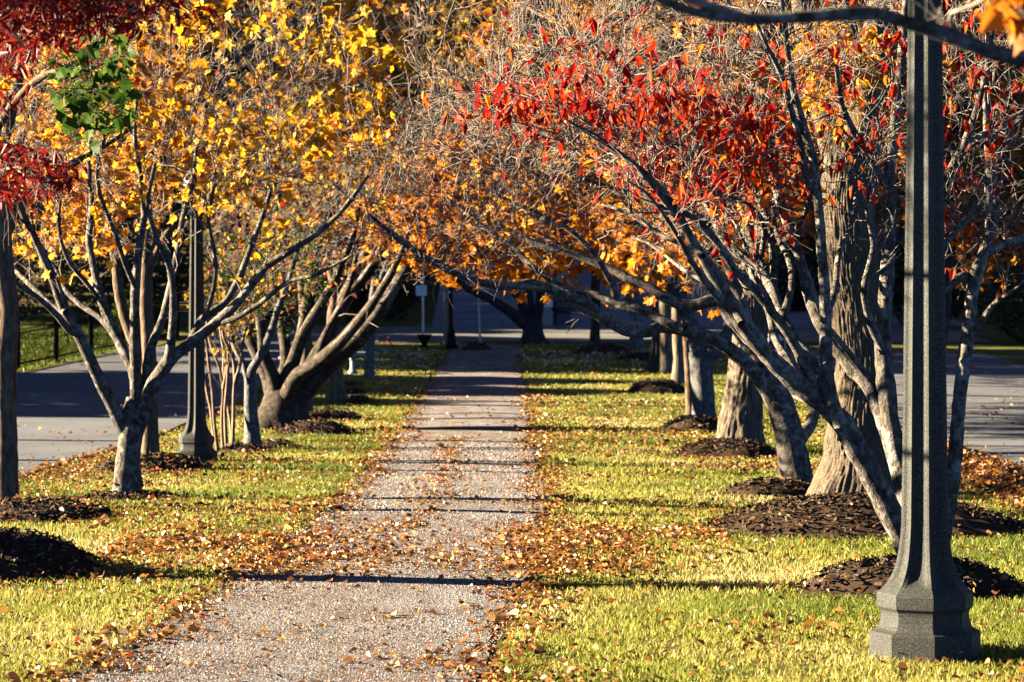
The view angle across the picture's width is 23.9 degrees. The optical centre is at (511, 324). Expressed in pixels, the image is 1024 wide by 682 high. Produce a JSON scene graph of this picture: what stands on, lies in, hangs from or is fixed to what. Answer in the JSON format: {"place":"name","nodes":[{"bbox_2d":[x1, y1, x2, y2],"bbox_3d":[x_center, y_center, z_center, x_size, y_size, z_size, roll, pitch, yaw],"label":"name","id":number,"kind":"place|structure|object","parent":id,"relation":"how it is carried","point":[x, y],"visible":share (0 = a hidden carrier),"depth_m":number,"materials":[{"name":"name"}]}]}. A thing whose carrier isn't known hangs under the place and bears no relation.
{"place":"outdoors","nodes":[
{"label":"outdoors","id":0,"kind":"place"},
{"bbox_2d":[17,342,291,472],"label":"road","id":1,"kind":"structure","parent":0,"point":[85,416],"depth_m":47.43,"materials":[{"name":"grey asphalt"}]},
{"bbox_2d":[75,345,551,681],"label":"path","id":2,"kind":"structure","parent":0,"point":[490,371],"depth_m":16.02,"materials":[{"name":"beige gravel"}]},
{"bbox_2d":[31,422,552,681],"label":"leaf crumbs","id":3,"kind":"object","parent":2,"relation":"on","point":[350,652],"visible":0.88,"depth_m":13.26,"materials":[{"name":"brown plant"}]},
{"bbox_2d":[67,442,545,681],"bbox_3d":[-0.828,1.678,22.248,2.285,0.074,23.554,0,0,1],"label":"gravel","id":4,"kind":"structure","parent":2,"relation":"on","point":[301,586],"depth_m":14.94,"materials":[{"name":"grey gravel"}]},
{"bbox_2d":[445,287,457,348],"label":"black lamp post","id":5,"kind":"object","parent":2,"relation":"on","point":[451,341],"visible":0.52,"depth_m":66.94,"materials":[{"name":"metal"}]},
{"bbox_2d":[475,242,480,343],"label":"thin pole","id":6,"kind":"object","parent":2,"relation":"on","point":[479,321],"visible":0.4,"depth_m":69.57,"materials":[{"name":"metal"}]},
{"bbox_2d":[0,2,1023,681],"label":"ground","id":7,"kind":"structure","parent":0,"point":[998,344],"depth_m":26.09,"materials":[{"name":"green plant"}]},
{"bbox_2d":[13,198,80,322],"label":"evergreen shrub","id":8,"kind":"object","parent":7,"relation":"on","point":[19,267],"visible":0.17,"depth_m":79.74,"materials":[{"name":"green plant"}]},
{"bbox_2d":[0,4,121,228],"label":"woodland tree","id":9,"kind":"object","parent":7,"relation":"on","point":[5,105],"visible":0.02,"depth_m":89.31,"materials":[{"name":"brown plant"}]},
{"bbox_2d":[0,495,133,524],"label":"mulch mound","id":10,"kind":"object","parent":7,"relation":"on","point":[38,513],"visible":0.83,"depth_m":20.83,"materials":[{"name":"brown wood"}]},
{"bbox_2d":[0,525,138,587],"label":"mulch mound","id":11,"kind":"object","parent":7,"relation":"on","point":[20,549],"visible":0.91,"depth_m":16.30,"materials":[{"name":"brown plant"}]},
{"bbox_2d":[17,325,168,371],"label":"grass","id":12,"kind":"structure","parent":7,"relation":"on","point":[26,368],"depth_m":66.06,"materials":[{"name":"green plant"}]},
{"bbox_2d":[0,6,196,499],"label":"maple tree","id":13,"kind":"object","parent":7,"relation":"on","point":[9,334],"visible":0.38,"depth_m":23.16,"materials":[{"name":"yellow plant"}]},
{"bbox_2d":[17,294,179,368],"bbox_3d":[-11.325,0.215,62.500,0.149,2.332,21.290,0,0,7],"label":"iron fence","id":14,"kind":"object","parent":7,"relation":"on","point":[56,327],"visible":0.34,"depth_m":61.36,"materials":[{"name":"black metal"}]},
{"bbox_2d":[0,0,224,257],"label":"maple tree","id":15,"kind":"object","parent":7,"relation":"on","point":[81,100],"visible":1,"depth_m":11.74,"materials":[{"name":"red plant"}]},
{"bbox_2d":[54,196,210,321],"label":"evergreen shrub","id":16,"kind":"object","parent":7,"relation":"on","point":[160,271],"visible":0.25,"depth_m":78.99,"materials":[{"name":"green plant"}]},
{"bbox_2d":[73,488,197,501],"bbox_3d":[-3.679,1.658,23.388,1.310,0.155,0.921,0,0,0],"label":"mulch mound","id":17,"kind":"object","parent":7,"relation":"on","point":[121,496],"visible":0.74,"depth_m":23.25,"materials":[{"name":"brown wood"}]},
{"bbox_2d":[111,289,168,337],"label":"leafy bush","id":18,"kind":"object","parent":7,"relation":"on","point":[155,302],"visible":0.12,"depth_m":71.39,"materials":[{"name":"green plant"}]},
{"bbox_2d":[18,383,262,478],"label":"kerb","id":19,"kind":"structure","parent":7,"relation":"on","point":[184,422],"depth_m":38.01,"materials":[{"name":"concrete"}]},
{"bbox_2d":[78,451,234,472],"bbox_3d":[-4.177,1.587,28.058,1.934,0.272,1.601,0,0,0],"label":"mulch mound","id":20,"kind":"object","parent":7,"relation":"on","point":[154,461],"visible":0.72,"depth_m":27.85,"materials":[{"name":"brown wood"}]},
{"bbox_2d":[63,0,255,292],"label":"woodland tree","id":21,"kind":"object","parent":7,"relation":"on","point":[202,17],"visible":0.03,"depth_m":91.86,"materials":[{"name":"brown plant"}]},
{"bbox_2d":[176,170,216,460],"bbox_3d":[-3.940,-0.174,30.200,0.480,3.783,0.480,0,0,22],"label":"lamp post","id":22,"kind":"object","parent":7,"relation":"on","point":[196,438],"visible":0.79,"depth_m":30.13,"materials":[{"name":"metal"}]},
{"bbox_2d":[0,0,407,494],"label":"dogwood tree","id":23,"kind":"object","parent":7,"relation":"on","point":[130,420],"visible":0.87,"depth_m":23.37,"materials":[{"name":"yellow plant"}]},
{"bbox_2d":[0,0,424,455],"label":"maple tree","id":24,"kind":"object","parent":7,"relation":"on","point":[150,441],"visible":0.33,"depth_m":28.17,"materials":[{"name":"yellow plant"}]},
{"bbox_2d":[167,220,297,450],"bbox_3d":[-3.760,0.166,33.048,1.577,3.164,2.966,0,0,10],"label":"crape myrtle","id":25,"kind":"object","parent":7,"relation":"on","point":[224,385],"visible":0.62,"depth_m":32.66,"materials":[{"name":"orange plant"}]},
{"bbox_2d":[215,442,266,452],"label":"mulch mound","id":26,"kind":"object","parent":7,"relation":"on","point":[237,447],"visible":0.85,"depth_m":32.46,"materials":[{"name":"brown wood"}]},
{"bbox_2d":[191,0,304,267],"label":"woodland tree","id":27,"kind":"object","parent":7,"relation":"on","point":[227,52],"visible":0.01,"depth_m":117.15,"materials":[{"name":"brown plant"}]},
{"bbox_2d":[184,203,346,447],"bbox_3d":[-3.378,0.013,33.404,2.220,3.527,3.680,0,0,0],"label":"tree","id":28,"kind":"object","parent":7,"relation":"on","point":[252,428],"visible":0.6,"depth_m":33.12,"materials":[{"name":"orange plant"}]},
{"bbox_2d":[207,200,340,319],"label":"evergreen shrub","id":29,"kind":"object","parent":7,"relation":"on","point":[291,288],"visible":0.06,"depth_m":82.55,"materials":[{"name":"green plant"}]},
{"bbox_2d":[262,438,301,447],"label":"mulch mound","id":30,"kind":"object","parent":7,"relation":"on","point":[279,443],"visible":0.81,"depth_m":33.49,"materials":[{"name":"brown wood"}]},
{"bbox_2d":[263,419,360,435],"bbox_3d":[-3.104,1.594,37.625,1.674,0.282,1.312,0,0,0],"label":"mulch mound","id":31,"kind":"object","parent":7,"relation":"on","point":[321,426],"visible":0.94,"depth_m":37.35,"materials":[{"name":"brown wood"}]},
{"bbox_2d":[205,0,426,310],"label":"woodland tree","id":32,"kind":"object","parent":7,"relation":"on","point":[243,69],"visible":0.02,"depth_m":87.45,"materials":[{"name":"yellow plant"}]},
{"bbox_2d":[164,0,505,430],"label":"cherry tree","id":33,"kind":"object","parent":7,"relation":"on","point":[291,386],"visible":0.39,"depth_m":38.66,"materials":[{"name":"yellow plant"}]},
{"bbox_2d":[185,0,492,411],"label":"maple tree","id":34,"kind":"object","parent":7,"relation":"on","point":[308,348],"visible":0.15,"depth_m":43.62,"materials":[{"name":"yellow plant"}]},
{"bbox_2d":[309,407,369,420],"bbox_3d":[-3.156,1.547,42.288,1.333,0.274,1.335,0,0,-22],"label":"mulch mound","id":35,"kind":"object","parent":7,"relation":"on","point":[329,412],"visible":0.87,"depth_m":42.05,"materials":[{"name":"brown wood"}]},
{"bbox_2d":[344,380,362,385],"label":"mulch mound","id":36,"kind":"object","parent":7,"relation":"on","point":[350,383],"visible":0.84,"depth_m":52.84,"materials":[{"name":"brown soil"}]},
{"bbox_2d":[346,386,368,393],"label":"mulch mound","id":37,"kind":"object","parent":7,"relation":"on","point":[354,390],"visible":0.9,"depth_m":50.04,"materials":[{"name":"brown soil"}]},
{"bbox_2d":[339,394,378,404],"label":"mulch mound","id":38,"kind":"object","parent":7,"relation":"on","point":[353,399],"visible":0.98,"depth_m":46.81,"materials":[{"name":"brown plant"}]},
{"bbox_2d":[348,352,376,373],"bbox_3d":[-3.567,0.906,57.200,0.720,0.545,0.400,0,0,0],"label":"stone bench","id":39,"kind":"object","parent":7,"relation":"on","point":[352,359],"visible":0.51,"depth_m":57.12,"materials":[{"name":"white stone"}]},
{"bbox_2d":[216,0,517,400],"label":"maple tree","id":40,"kind":"object","parent":7,"relation":"on","point":[336,389],"visible":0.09,"depth_m":47.58,"materials":[{"name":"brown plant"}]},
{"bbox_2d":[326,221,434,319],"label":"evergreen shrub","id":41,"kind":"object","parent":7,"relation":"on","point":[399,304],"visible":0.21,"depth_m":82.03,"materials":[{"name":"green plant"}]},
{"bbox_2d":[298,1,539,377],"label":"slim tree","id":42,"kind":"object","parent":7,"relation":"on","point":[369,368],"visible":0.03,"depth_m":55.41,"materials":[{"name":"orange plant"}]},
{"bbox_2d":[417,334,431,347],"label":"planter urn","id":43,"kind":"object","parent":7,"relation":"on","point":[424,339],"visible":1,"depth_m":67.48,"materials":[{"name":"black metal"}]},
{"bbox_2d":[416,261,426,333],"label":"sign pole","id":44,"kind":"object","parent":43,"relation":"in","point":[421,290],"visible":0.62,"depth_m":68.14,"materials":[{"name":"metal"}]},
{"bbox_2d":[354,0,507,144],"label":"woodland tree","id":45,"kind":"object","parent":7,"relation":"on","point":[423,32],"depth_m":124.41,"materials":[{"name":"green plant"}]},
{"bbox_2d":[443,284,448,342],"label":"wooden pole","id":46,"kind":"object","parent":7,"relation":"on","point":[445,312],"visible":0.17,"depth_m":70.03,"materials":[{"name":"brown wood"}]},
{"bbox_2d":[355,0,540,288],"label":"woodland tree","id":47,"kind":"object","parent":7,"relation":"on","point":[428,27],"visible":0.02,"depth_m":103.86,"materials":[{"name":"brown plant"}]},
{"bbox_2d":[274,347,650,368],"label":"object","id":48,"kind":"object","parent":7,"relation":"on","point":[523,355],"visible":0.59,"depth_m":61.61,"materials":[{"name":"yellow plant"}]},
{"bbox_2d":[460,342,491,349],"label":"mulch mound","id":49,"kind":"object","parent":7,"relation":"on","point":[477,346],"visible":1,"depth_m":66.08,"materials":[{"name":"brown plant"}]},
{"bbox_2d":[403,0,580,344],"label":"dark tree","id":50,"kind":"object","parent":7,"relation":"on","point":[526,319],"visible":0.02,"depth_m":69.17,"materials":[{"name":"twig"},{"name":"orange leaf"},{"name":"bark"}]},
{"bbox_2d":[0,340,1023,681],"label":"fallen leaves","id":51,"kind":"object","parent":7,"relation":"on","point":[558,562],"visible":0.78,"depth_m":18.44,"materials":[{"name":"orange plant"}]},
{"bbox_2d":[56,0,1022,213],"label":"hillside woods","id":52,"kind":"object","parent":7,"relation":"on","point":[246,5],"depth_m":167.16,"materials":[{"name":"brown plant"}]},
{"bbox_2d":[347,0,767,417],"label":"maple tree","id":53,"kind":"object","parent":7,"relation":"on","point":[703,358],"visible":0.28,"depth_m":37.98,"materials":[{"name":"orange plant"}]},
{"bbox_2d":[550,260,576,324],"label":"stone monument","id":54,"kind":"object","parent":7,"relation":"on","point":[561,317],"visible":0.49,"depth_m":78.94,"materials":[{"name":"grey stone"}]},
{"bbox_2d":[325,0,819,483],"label":"dogwood tree","id":55,"kind":"object","parent":7,"relation":"on","point":[792,434],"visible":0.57,"depth_m":23.38,"materials":[{"name":"orange plant"}]},
{"bbox_2d":[437,0,726,342],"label":"dark tree","id":56,"kind":"object","parent":7,"relation":"on","point":[595,328],"visible":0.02,"depth_m":70.09,"materials":[{"name":"brown plant"}]},
{"bbox_2d":[461,0,742,373],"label":"maple tree","id":57,"kind":"object","parent":7,"relation":"on","point":[666,358],"depth_m":56.86,"materials":[{"name":"brown plant"}]},
{"bbox_2d":[572,342,638,353],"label":"mulch mound","id":58,"kind":"object","parent":7,"relation":"on","point":[603,347],"visible":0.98,"depth_m":64.70,"materials":[{"name":"brown soil"}]},
{"bbox_2d":[488,0,757,349],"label":"grey tree","id":59,"kind":"object","parent":7,"relation":"on","point":[636,343],"visible":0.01,"depth_m":66.34,"materials":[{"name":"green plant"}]},
{"bbox_2d":[478,0,778,384],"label":"maple tree","id":60,"kind":"object","parent":7,"relation":"on","point":[678,373],"visible":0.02,"depth_m":52.89,"materials":[{"name":"brown plant"}]},
{"bbox_2d":[613,351,650,360],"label":"mulch mound","id":61,"kind":"object","parent":7,"relation":"on","point":[641,356],"visible":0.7,"depth_m":61.73,"materials":[{"name":"brown plant"}]},
{"bbox_2d":[596,252,691,414],"bbox_3d":[2.462,-0.994,40.827,3.106,5.476,4.608,0,0,0],"label":"slim tree","id":62,"kind":"object","parent":7,"relation":"on","point":[688,393],"visible":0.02,"depth_m":40.44,"materials":[{"name":"brown plant"}]},
{"bbox_2d":[645,296,659,372],"bbox_3d":[3.429,-0.791,57.500,0.490,3.867,0.490,0,0,-22],"label":"lamp post","id":63,"kind":"object","parent":7,"relation":"on","point":[653,361],"visible":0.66,"depth_m":57.40,"materials":[{"name":"metal"}]},
{"bbox_2d":[622,377,684,394],"bbox_3d":[3.075,1.279,50.503,1.612,0.381,2.133,0,0,0],"label":"mulch mound","id":64,"kind":"object","parent":7,"relation":"on","point":[656,385],"visible":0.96,"depth_m":50.06,"materials":[{"name":"brown soil"}]},
{"bbox_2d":[649,413,717,430],"bbox_3d":[2.916,1.564,38.603,1.498,0.293,1.612,0,0,0],"label":"mulch mound","id":65,"kind":"object","parent":7,"relation":"on","point":[701,422],"visible":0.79,"depth_m":38.27,"materials":[{"name":"brown soil"}]},
{"bbox_2d":[376,0,1023,554],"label":"dogwood tree","id":66,"kind":"object","parent":7,"relation":"on","point":[674,122],"visible":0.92,"depth_m":14.81,"materials":[{"name":"red plant"}]},
{"bbox_2d":[652,436,776,459],"bbox_3d":[2.809,1.607,31.613,1.953,0.306,1.889,0,0,0],"label":"mulch mound","id":67,"kind":"object","parent":7,"relation":"on","point":[749,448],"visible":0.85,"depth_m":31.22,"materials":[{"name":"brown plant"}]},
{"bbox_2d":[684,0,830,269],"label":"woodland tree","id":68,"kind":"object","parent":7,"relation":"on","point":[766,79],"visible":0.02,"depth_m":114.77,"materials":[{"name":"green plant"}]},
{"bbox_2d":[707,475,810,497],"bbox_3d":[2.629,1.626,24.369,1.374,0.218,1.274,0,0,0],"label":"mulch mound","id":69,"kind":"object","parent":7,"relation":"on","point":[776,486],"visible":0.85,"depth_m":24.16,"materials":[{"name":"brown wood"}]},
{"bbox_2d":[568,0,952,442],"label":"maple tree","id":70,"kind":"object","parent":7,"relation":"on","point":[741,414],"visible":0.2,"depth_m":32.30,"materials":[{"name":"orange plant"}]},
{"bbox_2d":[768,327,785,352],"bbox_3d":[5.473,0.743,49.980,0.360,1.389,0.084,0,0,0],"label":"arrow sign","id":71,"kind":"object","parent":7,"relation":"on","point":[782,338],"visible":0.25,"depth_m":49.95,"materials":[{"name":"metal"}]},
{"bbox_2d":[768,225,818,310],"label":"evergreen shrub","id":72,"kind":"object","parent":7,"relation":"on","point":[798,303],"visible":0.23,"depth_m":87.23,"materials":[{"name":"green plant"}]},
{"bbox_2d":[789,391,804,402],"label":"kerb","id":73,"kind":"structure","parent":7,"relation":"on","point":[793,395],"depth_m":49.10,"materials":[{"name":"concrete"}]},
{"bbox_2d":[649,491,1023,542],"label":"mulch mound","id":74,"kind":"object","parent":7,"relation":"on","point":[838,515],"visible":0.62,"depth_m":19.55,"materials":[{"name":"brown plant"}]},
{"bbox_2d":[654,0,1023,67],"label":"maple tree","id":75,"kind":"object","parent":7,"relation":"on","point":[1010,17],"visible":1,"depth_m":5.24,"materials":[{"name":"brown plant"}]},
{"bbox_2d":[784,0,895,500],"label":"oak tree","id":76,"kind":"object","parent":7,"relation":"on","point":[835,472],"visible":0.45,"depth_m":20.66,"materials":[{"name":"brown plant"}]},
{"bbox_2d":[771,3,992,240],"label":"woodland tree","id":77,"kind":"object","parent":7,"relation":"on","point":[901,227],"depth_m":123.82,"materials":[{"name":"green plant"}]},
{"bbox_2d":[758,553,1023,601],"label":"mulch mound","id":78,"kind":"object","parent":7,"relation":"on","point":[868,576],"visible":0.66,"depth_m":15.08,"materials":[{"name":"brown plant"}]},
{"bbox_2d":[817,428,1023,511],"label":"leaf drift","id":79,"kind":"object","parent":7,"relation":"on","point":[983,465],"visible":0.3,"depth_m":25.86,"materials":[{"name":"orange plant"}]},
{"bbox_2d":[823,0,1023,344],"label":"maple tree","id":80,"kind":"object","parent":7,"relation":"on","point":[1017,156],"visible":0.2,"depth_m":28.70,"materials":[{"name":"red plant"}]},
{"bbox_2d":[869,0,980,664],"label":"lamp post","id":81,"kind":"object","parent":7,"relation":"on","point":[924,598],"visible":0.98,"depth_m":12.42,"materials":[{"name":"metal"}]},
{"bbox_2d":[879,232,980,324],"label":"evergreen shrub","id":82,"kind":"object","parent":7,"relation":"on","point":[898,299],"visible":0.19,"depth_m":78.37,"materials":[{"name":"green plant"}]},
{"bbox_2d":[876,32,1017,237],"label":"woodland tree","id":83,"kind":"object","parent":7,"relation":"on","point":[902,179],"depth_m":83.78,"materials":[{"name":"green plant"}]},
{"bbox_2d":[952,206,1023,342],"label":"evergreen shrub","id":84,"kind":"object","parent":7,"relation":"on","point":[1006,304],"visible":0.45,"depth_m":69.74,"materials":[{"name":"green plant"}]},
{"bbox_2d":[181,327,992,342],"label":"cross road","id":85,"kind":"structure","parent":0,"point":[495,334],"depth_m":73.85,"materials":[{"name":"grey asphalt"}]},
{"bbox_2d":[432,245,961,326],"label":"uphill road","id":86,"kind":"structure","parent":0,"point":[465,306],"depth_m":87.52,"materials":[{"name":"grey asphalt"}]},
{"bbox_2d":[543,301,552,325],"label":"pale box","id":87,"kind":"object","parent":86,"relation":"on","point":[547,315],"visible":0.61,"depth_m":78.75,"materials":[{"name":"blue stone"}]},
{"bbox_2d":[787,350,1023,464],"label":"road","id":88,"kind":"structure","parent":0,"point":[982,385],"depth_m":47.49,"materials":[{"name":"grey asphalt"}]}
]}

